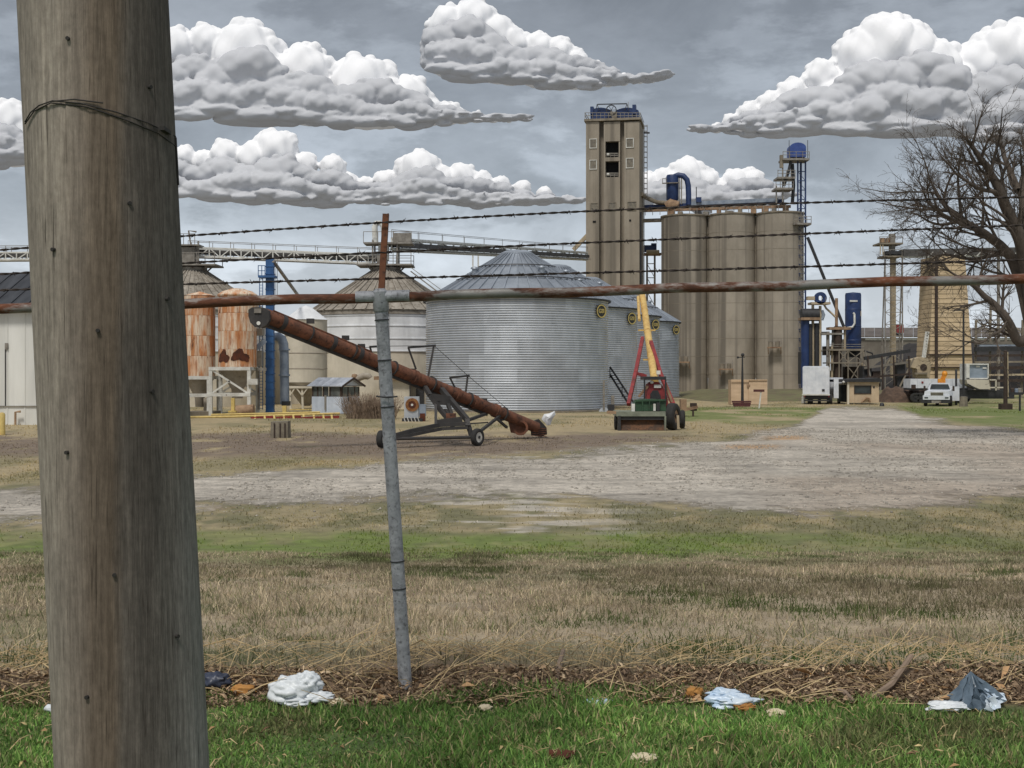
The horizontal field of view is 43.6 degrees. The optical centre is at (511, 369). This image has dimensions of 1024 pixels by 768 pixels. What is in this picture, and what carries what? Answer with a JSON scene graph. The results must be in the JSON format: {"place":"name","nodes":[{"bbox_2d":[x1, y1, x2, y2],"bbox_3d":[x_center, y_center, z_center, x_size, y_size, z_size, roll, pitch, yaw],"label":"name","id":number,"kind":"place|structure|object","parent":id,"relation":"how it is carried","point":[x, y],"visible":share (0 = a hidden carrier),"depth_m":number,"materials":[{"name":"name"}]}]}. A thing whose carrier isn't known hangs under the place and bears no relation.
{"place":"outdoors","nodes":[
{"label":"outdoors","id":0,"kind":"place"},
{"bbox_2d":[0,122,24,169],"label":"cloud","id":1,"kind":"structure","parent":0,"point":[11,146],"depth_m":3558.79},
{"bbox_2d":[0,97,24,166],"bbox_3d":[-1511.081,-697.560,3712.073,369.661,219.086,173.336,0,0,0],"label":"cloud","id":2,"kind":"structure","parent":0,"point":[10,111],"depth_m":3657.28,"materials":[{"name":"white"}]},
{"bbox_2d":[170,16,510,129],"bbox_3d":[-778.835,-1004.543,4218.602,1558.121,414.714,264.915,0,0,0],"label":"cloud","id":3,"kind":"structure","parent":0,"point":[215,42],"depth_m":4147.88,"materials":[{"name":"white"}]},
{"bbox_2d":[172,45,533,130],"bbox_3d":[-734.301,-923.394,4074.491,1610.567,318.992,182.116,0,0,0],"label":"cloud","id":4,"kind":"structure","parent":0,"point":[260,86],"depth_m":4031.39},
{"bbox_2d":[177,127,551,193],"bbox_3d":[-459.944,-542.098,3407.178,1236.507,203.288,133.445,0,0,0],"label":"cloud","id":5,"kind":"structure","parent":0,"point":[269,142],"depth_m":3372.93,"materials":[{"name":"white"}]},
{"bbox_2d":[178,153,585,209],"bbox_3d":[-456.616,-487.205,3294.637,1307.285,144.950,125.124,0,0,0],"label":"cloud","id":6,"kind":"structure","parent":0,"point":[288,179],"depth_m":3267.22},
{"bbox_2d":[0,370,1023,767],"bbox_3d":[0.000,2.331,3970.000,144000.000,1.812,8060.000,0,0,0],"label":"ground","id":7,"kind":"structure","parent":0,"point":[488,532],"depth_m":24.65,"materials":[{"name":"brown plant"}]},
{"bbox_2d":[0,412,4,434],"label":"bollard","id":8,"kind":"object","parent":7,"relation":"on","point":[2,423],"visible":0.87,"depth_m":62.87,"materials":[{"name":"yellow paint"}]},
{"bbox_2d":[0,273,36,424],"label":"metal shed","id":9,"kind":"structure","parent":7,"relation":"on","point":[17,391],"depth_m":74.00,"materials":[{"name":"metal"}]},
{"bbox_2d":[16,0,209,767],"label":"utility pole","id":10,"kind":"object","parent":7,"relation":"on","point":[123,613],"visible":1,"depth_m":2.94,"materials":[{"name":"brown wood"}]},
{"bbox_2d":[188,376,217,410],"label":"hopper stand","id":11,"kind":"object","parent":7,"relation":"on","point":[199,377],"visible":0.23,"depth_m":90.36,"materials":[{"name":"white metal"}]},
{"bbox_2d":[184,292,214,406],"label":"hopper bin","id":12,"kind":"object","parent":11,"relation":"on","point":[200,330],"visible":0.76,"depth_m":91.06,"materials":[{"name":"orange metal"}]},
{"bbox_2d":[190,411,220,414],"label":"concrete pad","id":13,"kind":"object","parent":7,"relation":"on","point":[202,412],"visible":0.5,"depth_m":89.60,"materials":[{"name":"grey concrete"}]},
{"bbox_2d":[205,671,232,688],"bbox_3d":[-1.398,1.460,6.012,0.169,0.084,0.115,0,0,0],"label":"dark wrapper","id":14,"kind":"object","parent":7,"relation":"on","point":[217,679],"visible":0.78,"depth_m":5.98,"materials":[{"name":"blue plastic"}]},
{"bbox_2d":[182,252,265,406],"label":"grain tank","id":15,"kind":"object","parent":7,"relation":"on","point":[196,273],"visible":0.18,"depth_m":113.43,"materials":[{"name":"metal"}]},
{"bbox_2d":[181,230,203,263],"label":"transfer tower","id":16,"kind":"structure","parent":15,"relation":"on","point":[189,257],"depth_m":115.00,"materials":[{"name":"metal"}]},
{"bbox_2d":[0,245,28,261],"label":"truss conveyor","id":17,"kind":"object","parent":16,"relation":"on","point":[19,256],"visible":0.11,"depth_m":112.96,"materials":[{"name":"white metal"}]},
{"bbox_2d":[209,367,259,415],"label":"hopper stand","id":18,"kind":"object","parent":7,"relation":"on","point":[221,393],"visible":0.84,"depth_m":89.38,"materials":[{"name":"white metal"}]},
{"bbox_2d":[217,288,256,397],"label":"hopper bin","id":19,"kind":"object","parent":18,"relation":"on","point":[237,338],"visible":0.84,"depth_m":89.88,"materials":[{"name":"orange metal"}]},
{"bbox_2d":[255,328,266,409],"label":"side duct","id":20,"kind":"object","parent":18,"relation":"on","point":[260,344],"visible":0.77,"depth_m":92.16,"materials":[{"name":"grey metal"}]},
{"bbox_2d":[230,404,254,412],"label":"rusty drum","id":21,"kind":"object","parent":7,"relation":"on","point":[245,408],"visible":0.48,"depth_m":89.02,"materials":[{"name":"paint"}]},
{"bbox_2d":[231,684,256,694],"bbox_3d":[-1.242,1.486,5.932,0.123,0.061,0.088,0,0,0],"label":"cardboard wad","id":22,"kind":"object","parent":7,"relation":"on","point":[244,688],"visible":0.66,"depth_m":5.91,"materials":[{"name":"orange cardboard"}]},
{"bbox_2d":[190,411,339,418],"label":"steel skid","id":23,"kind":"object","parent":7,"relation":"on","point":[273,415],"visible":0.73,"depth_m":84.94,"materials":[{"name":"red paint"}]},
{"bbox_2d":[258,259,298,412],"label":"bucket elevator","id":24,"kind":"object","parent":7,"relation":"on","point":[271,265],"visible":0.65,"depth_m":93.00,"materials":[{"name":"blue paint"}]},
{"bbox_2d":[275,332,290,405],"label":"bent duct","id":25,"kind":"object","parent":24,"relation":"attached to","point":[284,349],"visible":0.94,"depth_m":94.70,"materials":[{"name":"grey metal"}]},
{"bbox_2d":[270,421,290,437],"bbox_3d":[-10.860,2.850,60.087,0.840,0.900,0.825,0,0,0],"label":"concrete stub","id":26,"kind":"object","parent":7,"relation":"on","point":[280,429],"visible":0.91,"depth_m":59.71,"materials":[{"name":"beige concrete"}]},
{"bbox_2d":[275,341,299,403],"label":"cream shed","id":27,"kind":"structure","parent":7,"relation":"on","point":[277,380],"depth_m":119.94,"materials":[{"name":"beige metal"}]},
{"bbox_2d":[266,670,334,708],"bbox_3d":[-0.960,1.458,5.813,0.300,0.175,0.199,0,0,23],"label":"plastic bag","id":28,"kind":"object","parent":7,"relation":"on","point":[288,690],"visible":0.94,"depth_m":5.78,"materials":[{"name":"white plastic"}]},
{"bbox_2d":[284,305,327,409],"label":"hopper bin","id":29,"kind":"object","parent":7,"relation":"on","point":[307,364],"visible":0.77,"depth_m":102.51,"materials":[{"name":"white metal"}]},
{"bbox_2d":[307,377,365,413],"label":"control booth","id":30,"kind":"object","parent":7,"relation":"on","point":[327,402],"visible":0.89,"depth_m":93.02,"materials":[{"name":"metal"}]},
{"bbox_2d":[331,387,339,396],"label":"window pane","id":31,"kind":"structure","parent":30,"relation":"in","point":[335,391],"depth_m":92.69,"materials":[{"name":"grey glass"}]},
{"bbox_2d":[352,373,371,386],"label":"gooseneck","id":32,"kind":"object","parent":7,"relation":"on","point":[362,376],"visible":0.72,"depth_m":99.79,"materials":[{"name":"paint"}]},
{"bbox_2d":[333,392,403,418],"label":"dry shrub","id":33,"kind":"object","parent":7,"relation":"on","point":[369,409],"visible":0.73,"depth_m":83.56,"materials":[{"name":"brown plant"}]},
{"bbox_2d":[311,252,430,405],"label":"grain tank","id":34,"kind":"object","parent":7,"relation":"on","point":[407,324],"visible":0.35,"depth_m":109.99,"materials":[{"name":"metal"}]},
{"bbox_2d":[188,240,377,264],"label":"truss conveyor","id":35,"kind":"object","parent":34,"relation":"on","point":[222,253],"visible":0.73,"depth_m":116.33,"materials":[{"name":"white metal"}]},
{"bbox_2d":[363,221,414,263],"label":"transfer tower","id":36,"kind":"structure","parent":34,"relation":"on","point":[402,239],"depth_m":115.27,"materials":[{"name":"metal"}]},
{"bbox_2d":[389,229,588,260],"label":"truss conveyor","id":37,"kind":"object","parent":36,"relation":"on","point":[548,254],"visible":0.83,"depth_m":138.52,"materials":[{"name":"white metal"}]},
{"bbox_2d":[248,307,546,447],"bbox_3d":[-3.330,0.385,54.326,16.530,5.630,3.523,0,0,-43],"label":"grain auger","id":38,"kind":"object","parent":7,"relation":"on","point":[437,392],"visible":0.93,"depth_m":53.98,"materials":[{"name":"brown metal"}]},
{"bbox_2d":[542,411,554,425],"bbox_3d":[1.699,2.250,59.606,0.656,0.685,0.322,0,0,0],"label":"plastic rag","id":39,"kind":"object","parent":38,"relation":"on","point":[547,418],"visible":1,"depth_m":59.55,"materials":[{"name":"white plastic"}]},
{"bbox_2d":[374,376,425,408],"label":"annex","id":40,"kind":"object","parent":7,"relation":"on","point":[402,389],"visible":0.13,"depth_m":105.00,"materials":[{"name":"paint"}]},
{"bbox_2d":[416,388,423,403],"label":"doorway","id":41,"kind":"structure","parent":40,"relation":"in","point":[419,393],"depth_m":105.44,"materials":[{"name":"metal"}]},
{"bbox_2d":[402,397,425,421],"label":"fan unit","id":42,"kind":"object","parent":7,"relation":"on","point":[414,409],"visible":0.91,"depth_m":79.97,"materials":[{"name":"white metal"}]},
{"bbox_2d":[0,661,1021,707],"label":"torn cardboard","id":43,"kind":"object","parent":7,"relation":"on","point":[946,697],"visible":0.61,"depth_m":5.96,"materials":[{"name":"brown cardboard"}]},
{"bbox_2d":[0,196,1023,689],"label":"pipe fence","id":44,"kind":"object","parent":7,"relation":"on","point":[380,298],"visible":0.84,"depth_m":5.99,"materials":[{"name":"metal"}]},
{"bbox_2d":[0,658,1023,708],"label":"leaf litter","id":45,"kind":"object","parent":7,"relation":"on","point":[663,669],"visible":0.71,"depth_m":6.02,"materials":[{"name":"brown plant"}]},
{"bbox_2d":[871,654,913,699],"bbox_3d":[1.774,1.434,5.967,0.382,0.165,0.036,0,0,-44],"label":"stick","id":46,"kind":"object","parent":45,"relation":"on","point":[889,685],"visible":0.78,"depth_m":5.97,"materials":[{"name":"brown wood"}]},
{"bbox_2d":[0,674,1023,767],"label":"verge weeds","id":47,"kind":"object","parent":7,"relation":"on","point":[465,741],"visible":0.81,"depth_m":5.35,"materials":[{"name":"green plant"}]},
{"bbox_2d":[0,616,1023,767],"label":"dead stalks","id":48,"kind":"object","parent":7,"relation":"on","point":[992,645],"visible":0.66,"depth_m":6.50,"materials":[{"name":"plant"}]},
{"bbox_2d":[2,401,1023,435],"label":"yard grass","id":49,"kind":"structure","parent":7,"relation":"on","point":[562,424],"depth_m":80.36,"materials":[{"name":"plant"}]},
{"bbox_2d":[4,713,1022,767],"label":"verge scraps","id":50,"kind":"object","parent":7,"relation":"on","point":[558,728],"visible":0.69,"depth_m":5.23,"materials":[{"name":"plant"}]},
{"bbox_2d":[423,250,610,412],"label":"grain bin","id":51,"kind":"object","parent":7,"relation":"on","point":[532,355],"visible":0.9,"depth_m":96.77,"materials":[{"name":"metal"}]},
{"bbox_2d":[553,649,564,697],"bbox_3d":[0.227,1.471,6.218,0.028,0.071,0.760,0,0,5],"label":"stick","id":52,"kind":"object","parent":7,"relation":"on","point":[562,652],"visible":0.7,"depth_m":6.27,"materials":[{"name":"brown wood"}]},
{"bbox_2d":[545,748,576,758],"bbox_3d":[0.194,1.532,5.103,0.135,0.039,0.081,0,0,0],"label":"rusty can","id":53,"kind":"object","parent":7,"relation":"on","point":[564,753],"visible":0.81,"depth_m":5.08,"materials":[{"name":"brown metal"}]},
{"bbox_2d":[553,264,636,405],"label":"grain bin","id":54,"kind":"object","parent":7,"relation":"on","point":[622,334],"visible":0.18,"depth_m":112.71,"materials":[{"name":"metal"}]},
{"bbox_2d":[599,381,613,411],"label":"aeration fan","id":55,"kind":"object","parent":7,"relation":"on","point":[610,407],"visible":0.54,"depth_m":98.40},
{"bbox_2d":[572,112,649,295],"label":"headhouse tower","id":56,"kind":"structure","parent":7,"relation":"on","point":[615,167],"depth_m":185.55,"materials":[{"name":"concrete"}]},
{"bbox_2d":[590,103,639,118],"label":"elevator machinery","id":57,"kind":"object","parent":56,"relation":"on","point":[625,109],"visible":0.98,"depth_m":186.24,"materials":[{"name":"blue paint"}]},
{"bbox_2d":[608,366,632,402],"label":"staircase","id":58,"kind":"structure","parent":7,"relation":"on","point":[620,382],"depth_m":107.50,"materials":[{"name":"metal"}]},
{"bbox_2d":[588,277,661,399],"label":"grain bin","id":59,"kind":"object","parent":7,"relation":"on","point":[654,317],"visible":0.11,"depth_m":128.36,"materials":[{"name":"metal"}]},
{"bbox_2d":[629,752,658,764],"bbox_3d":[0.525,1.544,5.082,0.116,0.050,0.085,0,0,17],"label":"paper wad","id":60,"kind":"object","parent":7,"relation":"on","point":[639,754],"visible":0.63,"depth_m":5.06,"materials":[{"name":"beige paper"}]},
{"bbox_2d":[607,399,684,430],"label":"farm cart","id":61,"kind":"object","parent":7,"relation":"on","point":[650,414],"visible":1,"depth_m":67.63,"materials":[{"name":"green paint"}]},
{"bbox_2d":[627,294,674,405],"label":"grain auger","id":62,"kind":"object","parent":7,"relation":"on","point":[654,365],"visible":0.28,"depth_m":77.02,"materials":[{"name":"yellow paint"}]},
{"bbox_2d":[644,243,660,305],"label":"gap platform","id":63,"kind":"structure","parent":7,"relation":"on","point":[651,250],"depth_m":196.86,"materials":[{"name":"blue paint"}]},
{"bbox_2d":[629,295,680,397],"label":"grain bin","id":64,"kind":"object","parent":7,"relation":"on","point":[669,348],"visible":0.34,"depth_m":144.79,"materials":[{"name":"metal"}]},
{"bbox_2d":[638,376,672,427],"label":"tractor","id":65,"kind":"object","parent":7,"relation":"on","point":[652,389],"visible":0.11,"depth_m":70.44,"materials":[{"name":"metal"}]},
{"bbox_2d":[660,213,707,391],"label":"concrete silo","id":66,"kind":"object","parent":7,"relation":"on","point":[689,311],"visible":0.74,"depth_m":188.89,"materials":[{"name":"concrete"}]},
{"bbox_2d":[679,399,697,415],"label":"scrap machine","id":67,"kind":"object","parent":7,"relation":"on","point":[693,407],"visible":0.81,"depth_m":88.00,"materials":[{"name":"paint"}]},
{"bbox_2d":[685,685,702,698],"bbox_3d":[0.834,1.481,5.865,0.086,0.074,0.062,0,0,0],"label":"cardboard scrap","id":68,"kind":"object","parent":7,"relation":"on","point":[694,689],"visible":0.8,"depth_m":5.85,"materials":[{"name":"orange cardboard"}]},
{"bbox_2d":[708,212,755,388],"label":"concrete silo","id":69,"kind":"object","parent":7,"relation":"on","point":[731,326],"visible":0.88,"depth_m":187.36,"materials":[{"name":"concrete"}]},
{"bbox_2d":[644,198,790,222],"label":"roof conveyor","id":70,"kind":"object","parent":69,"relation":"on","point":[672,202],"visible":0.77,"depth_m":189.97,"materials":[{"name":"metal"}]},
{"bbox_2d":[641,172,700,204],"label":"dust collector","id":71,"kind":"object","parent":70,"relation":"on","point":[672,182],"visible":0.96,"depth_m":191.61,"materials":[{"name":"blue paint"}]},
{"bbox_2d":[704,687,763,711],"bbox_3d":[0.998,1.484,5.771,0.263,0.093,0.156,0,0,21],"label":"food wrapper","id":72,"kind":"object","parent":7,"relation":"on","point":[718,697],"visible":0.9,"depth_m":5.74,"materials":[{"name":"white plastic"}]},
{"bbox_2d":[732,353,750,405],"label":"lamp post","id":73,"kind":"object","parent":7,"relation":"on","point":[742,402],"visible":1,"depth_m":111.90,"materials":[{"name":"metal"}]},
{"bbox_2d":[728,380,766,403],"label":"plywood box","id":74,"kind":"object","parent":7,"relation":"on","point":[734,390],"visible":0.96,"depth_m":118.00,"materials":[{"name":"wood"}]},
{"bbox_2d":[757,688,797,702],"bbox_3d":[1.215,1.478,5.841,0.206,0.046,0.031,0,0,40],"label":"stick","id":75,"kind":"object","parent":7,"relation":"on","point":[779,691],"visible":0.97,"depth_m":5.84,"materials":[{"name":"wood"}]},
{"bbox_2d":[755,211,804,388],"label":"concrete silo","id":76,"kind":"object","parent":7,"relation":"on","point":[776,339],"visible":0.77,"depth_m":185.53,"materials":[{"name":"concrete"}]},
{"bbox_2d":[771,140,844,388],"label":"bucket elevator","id":77,"kind":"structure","parent":7,"relation":"on","point":[796,152],"depth_m":185.50,"materials":[{"name":"blue paint"}]},
{"bbox_2d":[845,292,860,377],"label":"blue tank","id":78,"kind":"object","parent":7,"relation":"on","point":[853,312],"visible":0.81,"depth_m":157.17,"materials":[{"name":"metal"}]},
{"bbox_2d":[859,349,913,390],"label":"machinery row","id":79,"kind":"object","parent":7,"relation":"on","point":[899,374],"visible":0.7,"depth_m":147.60,"materials":[{"name":"metal"}]},
{"bbox_2d":[873,234,902,389],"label":"lattice mast","id":80,"kind":"object","parent":7,"relation":"on","point":[882,243],"visible":0.84,"depth_m":160.60,"materials":[{"name":"metal"}]},
{"bbox_2d":[879,386,924,402],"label":"pile","id":81,"kind":"object","parent":7,"relation":"on","point":[895,394],"visible":0.66,"depth_m":126.02,"materials":[{"name":"brown soil"}]},
{"bbox_2d":[906,357,930,378],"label":"cyclone drier","id":82,"kind":"object","parent":7,"relation":"on","point":[923,373],"visible":0.81,"depth_m":156.00,"materials":[{"name":"beige paint"}]},
{"bbox_2d":[838,77,1023,387],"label":"bare tree","id":83,"kind":"object","parent":7,"relation":"on","point":[1009,215],"visible":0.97,"depth_m":59.03,"materials":[{"name":"brown plant"}]},
{"bbox_2d":[903,379,969,402],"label":"flat trailer","id":84,"kind":"object","parent":7,"relation":"on","point":[914,384],"visible":0.41,"depth_m":124.02,"materials":[{"name":"white paint"}]},
{"bbox_2d":[920,371,961,405],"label":"work truck","id":85,"kind":"object","parent":7,"relation":"on","point":[941,391],"visible":0.82,"depth_m":113.22,"materials":[{"name":"white paint"}]},
{"bbox_2d":[916,256,973,378],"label":"tapered tower","id":86,"kind":"structure","parent":7,"relation":"on","point":[928,344],"depth_m":160.03,"materials":[{"name":"beige"}]},
{"bbox_2d":[872,343,1023,393],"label":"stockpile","id":87,"kind":"object","parent":7,"relation":"on","point":[912,347],"visible":0.19,"depth_m":175.53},
{"bbox_2d":[899,247,1015,389],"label":"bridge conveyor","id":88,"kind":"object","parent":7,"relation":"on","point":[910,253],"visible":0.3,"depth_m":160.78,"materials":[{"name":"grey metal"}]},
{"bbox_2d":[954,309,967,406],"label":"lamp post","id":89,"kind":"object","parent":7,"relation":"on","point":[963,400],"visible":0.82,"depth_m":111.92,"materials":[{"name":"metal"}]},
{"bbox_2d":[925,671,1006,712],"bbox_3d":[2.027,1.444,5.737,0.378,0.168,0.168,0,0,0],"label":"plastic sheet","id":90,"kind":"object","parent":7,"relation":"on","point":[971,690],"visible":0.96,"depth_m":5.72,"materials":[{"name":"plastic"}]},
{"bbox_2d":[959,364,1013,398],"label":"machine cab","id":91,"kind":"object","parent":7,"relation":"on","point":[976,371],"visible":0.88,"depth_m":121.20,"materials":[{"name":"white metal"}]},
{"bbox_2d":[998,350,1012,409],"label":"utility post","id":92,"kind":"object","parent":7,"relation":"on","point":[1005,405],"visible":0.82,"depth_m":103.86,"materials":[{"name":"brown"}]},
{"bbox_2d":[1008,388,1022,410],"bbox_3d":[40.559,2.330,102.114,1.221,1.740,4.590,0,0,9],"label":"mailbox post","id":93,"kind":"object","parent":7,"relation":"on","point":[1018,391],"visible":1,"depth_m":103.70,"materials":[{"name":"metal"}]},
{"bbox_2d":[0,548,1023,686],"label":"dry grass","id":94,"kind":"structure","parent":0,"point":[849,582],"depth_m":11.66,"materials":[{"name":"beige plant"}]},
{"bbox_2d":[0,406,1023,537],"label":"gravel road","id":95,"kind":"structure","parent":0,"point":[536,481],"depth_m":38.74,"materials":[{"name":"grey gravel"}]},
{"bbox_2d":[802,366,842,403],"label":"box truck","id":96,"kind":"object","parent":95,"relation":"on","point":[818,384],"visible":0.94,"depth_m":117.70,"materials":[{"name":"white paint"}]},
{"bbox_2d":[830,378,881,403],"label":"guard booth","id":97,"kind":"object","parent":95,"relation":"on","point":[858,390],"visible":0.98,"depth_m":119.00,"materials":[{"name":"metal"}]},
{"bbox_2d":[855,386,870,392],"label":"window pane","id":98,"kind":"structure","parent":97,"relation":"in","point":[858,389],"depth_m":119.04,"materials":[{"name":"grey glass"}]},
{"bbox_2d":[0,0,1023,369],"label":"sky","id":99,"kind":"structure","parent":0,"point":[722,55],"materials":[{"name":"grey"}]},
{"bbox_2d":[420,0,674,90],"bbox_3d":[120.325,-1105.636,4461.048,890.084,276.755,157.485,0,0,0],"label":"cloud","id":100,"kind":"structure","parent":0,"point":[469,49],"depth_m":4417.02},
{"bbox_2d":[644,155,764,184],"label":"cloud","id":101,"kind":"structure","parent":0,"point":[687,165],"depth_m":2975.93,"materials":[{"name":"white"}]},
{"bbox_2d":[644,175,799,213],"bbox_3d":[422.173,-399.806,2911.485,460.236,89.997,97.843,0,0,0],"label":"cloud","id":102,"kind":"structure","parent":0,"point":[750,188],"depth_m":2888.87,"materials":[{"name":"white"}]},
{"bbox_2d":[679,389,988,401],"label":"earth bank","id":103,"kind":"structure","parent":0,"point":[773,395],"depth_m":138.96,"materials":[{"name":"brown soil"}]},
{"bbox_2d":[798,292,872,387],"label":"process frame","id":104,"kind":"object","parent":103,"relation":"on","point":[813,351],"visible":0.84,"depth_m":151.73,"materials":[{"name":"beige paint"}]},
{"bbox_2d":[686,49,1023,143],"bbox_3d":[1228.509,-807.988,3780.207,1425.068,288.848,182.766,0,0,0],"label":"cloud","id":105,"kind":"structure","parent":0,"point":[869,98],"depth_m":3740.57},
{"bbox_2d":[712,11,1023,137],"bbox_3d":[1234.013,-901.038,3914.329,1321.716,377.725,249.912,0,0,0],"label":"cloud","id":106,"kind":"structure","parent":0,"point":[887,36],"depth_m":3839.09,"materials":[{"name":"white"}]},
{"bbox_2d":[831,324,1020,376],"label":"warehouse","id":107,"kind":"structure","parent":0,"point":[873,345],"depth_m":230.00,"materials":[{"name":"grey metal"}]},
{"bbox_2d":[974,305,1023,397],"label":"pipe bridge","id":108,"kind":"structure","parent":0,"point":[1005,343],"depth_m":144.90,"materials":[{"name":"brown metal"}]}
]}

